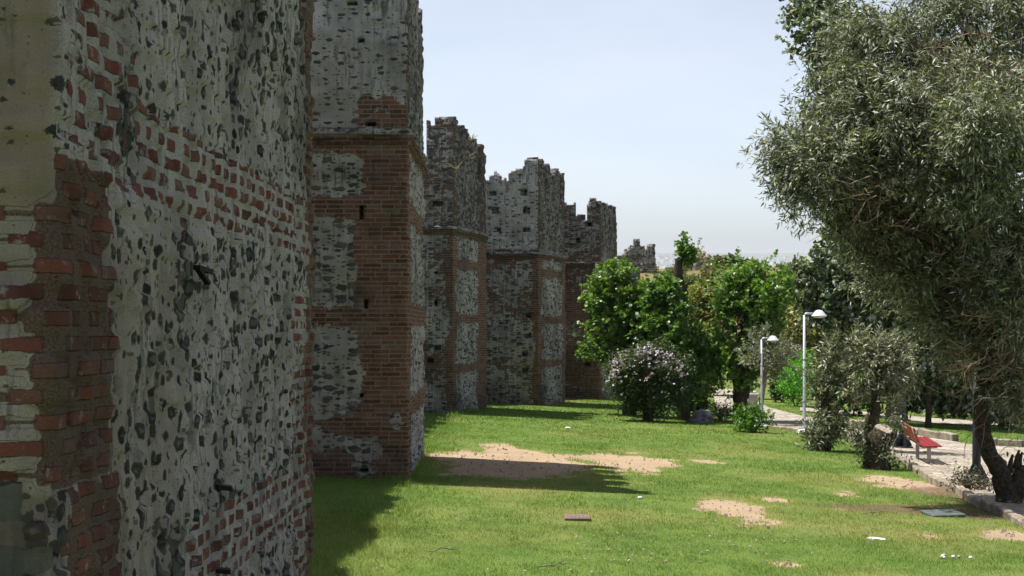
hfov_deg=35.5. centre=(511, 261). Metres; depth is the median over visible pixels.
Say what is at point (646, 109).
sky
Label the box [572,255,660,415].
pollard tree
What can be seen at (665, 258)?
city
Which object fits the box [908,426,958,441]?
kerb
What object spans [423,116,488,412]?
brick tower
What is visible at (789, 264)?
shrub
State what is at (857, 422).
stone block
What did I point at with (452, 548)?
twig
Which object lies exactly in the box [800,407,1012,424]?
path
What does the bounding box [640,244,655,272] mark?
brick tower
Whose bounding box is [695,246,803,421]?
pollard tree
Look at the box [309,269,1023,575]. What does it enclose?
ground
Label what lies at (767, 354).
olive tree
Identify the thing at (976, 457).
iron pole
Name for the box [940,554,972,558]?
pebble heap
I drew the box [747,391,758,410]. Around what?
stone pillar
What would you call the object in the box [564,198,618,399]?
brick tower
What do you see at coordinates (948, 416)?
shrub
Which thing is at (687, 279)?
shrub
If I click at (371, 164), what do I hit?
brick tower
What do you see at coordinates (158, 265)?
brick tower
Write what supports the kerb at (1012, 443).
on the ground at (530, 457)
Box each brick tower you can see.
[0,0,316,575]
[310,0,429,479]
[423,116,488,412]
[485,157,567,404]
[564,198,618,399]
[617,239,640,296]
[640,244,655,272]
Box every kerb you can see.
[767,425,798,430]
[847,434,1023,527]
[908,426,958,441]
[993,438,1023,446]
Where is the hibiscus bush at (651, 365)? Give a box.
[598,334,696,421]
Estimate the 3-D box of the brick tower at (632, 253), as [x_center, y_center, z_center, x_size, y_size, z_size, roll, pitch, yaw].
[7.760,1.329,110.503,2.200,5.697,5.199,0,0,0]
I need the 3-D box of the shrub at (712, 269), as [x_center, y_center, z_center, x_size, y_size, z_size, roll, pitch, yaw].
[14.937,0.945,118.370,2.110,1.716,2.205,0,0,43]
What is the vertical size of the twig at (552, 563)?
0.059 m
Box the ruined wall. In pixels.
[693,261,710,270]
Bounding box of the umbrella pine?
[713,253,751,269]
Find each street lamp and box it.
[754,336,778,426]
[797,310,826,432]
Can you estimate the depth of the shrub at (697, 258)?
137.90 m
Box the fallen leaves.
[901,445,1023,509]
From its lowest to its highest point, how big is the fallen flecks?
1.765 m
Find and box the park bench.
[900,420,941,462]
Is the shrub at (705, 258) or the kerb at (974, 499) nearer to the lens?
the kerb at (974, 499)
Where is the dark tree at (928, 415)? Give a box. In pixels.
[905,332,968,427]
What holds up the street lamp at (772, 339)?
on the plaza
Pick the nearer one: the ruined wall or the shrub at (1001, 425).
the shrub at (1001, 425)
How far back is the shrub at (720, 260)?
127.91 m
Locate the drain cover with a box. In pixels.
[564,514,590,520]
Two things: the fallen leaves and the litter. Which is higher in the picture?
the fallen leaves
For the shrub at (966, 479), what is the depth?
32.36 m
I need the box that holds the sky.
[419,0,1023,252]
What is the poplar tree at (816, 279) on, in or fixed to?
on the ground at (530, 457)
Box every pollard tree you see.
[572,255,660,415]
[634,230,723,420]
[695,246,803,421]
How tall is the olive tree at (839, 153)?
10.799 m
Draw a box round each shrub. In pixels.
[661,265,690,281]
[677,248,704,269]
[683,269,707,288]
[695,237,705,255]
[696,248,708,261]
[697,264,726,281]
[701,254,725,268]
[706,397,732,420]
[724,400,776,432]
[757,363,808,402]
[775,347,820,405]
[782,257,809,267]
[824,364,886,415]
[923,411,958,418]
[937,461,992,491]
[959,413,1023,420]
[990,411,1023,429]
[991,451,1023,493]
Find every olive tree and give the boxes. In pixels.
[732,321,802,409]
[736,0,1023,503]
[795,317,865,451]
[835,318,928,429]
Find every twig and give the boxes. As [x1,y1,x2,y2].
[428,545,458,551]
[534,559,569,566]
[861,509,887,513]
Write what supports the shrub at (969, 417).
on the ground at (530, 457)
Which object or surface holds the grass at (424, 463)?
on the ground at (530, 457)
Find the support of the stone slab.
on the ground at (530, 457)
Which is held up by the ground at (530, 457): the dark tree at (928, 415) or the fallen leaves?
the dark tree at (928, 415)
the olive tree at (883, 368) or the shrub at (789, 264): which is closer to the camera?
the olive tree at (883, 368)
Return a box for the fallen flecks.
[347,452,997,572]
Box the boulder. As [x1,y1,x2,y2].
[687,409,712,423]
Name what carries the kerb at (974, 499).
on the ground at (530, 457)
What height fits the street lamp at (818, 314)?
4.085 m
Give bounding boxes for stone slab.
[920,509,965,516]
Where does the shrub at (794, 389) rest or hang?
on the ground at (530, 457)
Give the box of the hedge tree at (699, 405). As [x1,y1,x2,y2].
[664,349,716,413]
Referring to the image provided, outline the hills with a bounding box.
[617,252,815,268]
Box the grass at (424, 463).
[309,395,1023,575]
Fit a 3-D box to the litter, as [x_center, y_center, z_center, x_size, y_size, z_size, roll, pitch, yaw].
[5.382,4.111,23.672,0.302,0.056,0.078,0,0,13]
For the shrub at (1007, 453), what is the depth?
30.99 m
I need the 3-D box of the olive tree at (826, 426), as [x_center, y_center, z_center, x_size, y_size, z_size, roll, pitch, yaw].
[8.605,3.450,43.600,1.969,3.977,1.940,0,0,0]
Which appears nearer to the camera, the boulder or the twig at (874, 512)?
the twig at (874, 512)
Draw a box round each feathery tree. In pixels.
[687,276,731,396]
[767,298,865,399]
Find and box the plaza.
[713,389,1023,516]
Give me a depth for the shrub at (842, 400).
65.76 m
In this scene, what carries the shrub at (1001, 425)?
on the ground at (530, 457)
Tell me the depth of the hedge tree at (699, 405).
61.64 m
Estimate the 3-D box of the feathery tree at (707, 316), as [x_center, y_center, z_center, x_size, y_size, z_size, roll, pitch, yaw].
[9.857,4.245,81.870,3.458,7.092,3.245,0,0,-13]
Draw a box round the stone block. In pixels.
[850,419,864,428]
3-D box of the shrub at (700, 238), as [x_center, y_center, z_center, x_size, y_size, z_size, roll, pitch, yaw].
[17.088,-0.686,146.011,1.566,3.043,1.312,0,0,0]
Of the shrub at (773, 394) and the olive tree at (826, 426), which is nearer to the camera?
the olive tree at (826, 426)
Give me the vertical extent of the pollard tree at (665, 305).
6.890 m
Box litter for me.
[866,537,885,539]
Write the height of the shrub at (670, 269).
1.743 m
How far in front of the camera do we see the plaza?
43.17 m
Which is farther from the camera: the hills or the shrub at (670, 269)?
the hills
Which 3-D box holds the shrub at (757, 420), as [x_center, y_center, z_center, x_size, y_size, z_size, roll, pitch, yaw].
[7.637,5.084,50.971,1.675,1.318,1.366,0,0,0]
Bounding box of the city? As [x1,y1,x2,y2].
[655,254,813,268]
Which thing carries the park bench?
on the plaza
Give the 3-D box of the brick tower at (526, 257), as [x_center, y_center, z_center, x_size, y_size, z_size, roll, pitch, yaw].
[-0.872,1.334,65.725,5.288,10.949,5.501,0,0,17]
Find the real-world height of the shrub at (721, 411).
1.125 m
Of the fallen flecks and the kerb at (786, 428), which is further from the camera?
the kerb at (786, 428)
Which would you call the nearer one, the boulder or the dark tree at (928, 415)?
the boulder
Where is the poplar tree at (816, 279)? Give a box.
[774,0,1023,424]
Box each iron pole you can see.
[893,338,912,447]
[963,373,989,483]
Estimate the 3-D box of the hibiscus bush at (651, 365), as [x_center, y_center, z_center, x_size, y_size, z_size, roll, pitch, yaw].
[4.643,4.063,55.048,3.424,3.170,2.760,0,0,0]

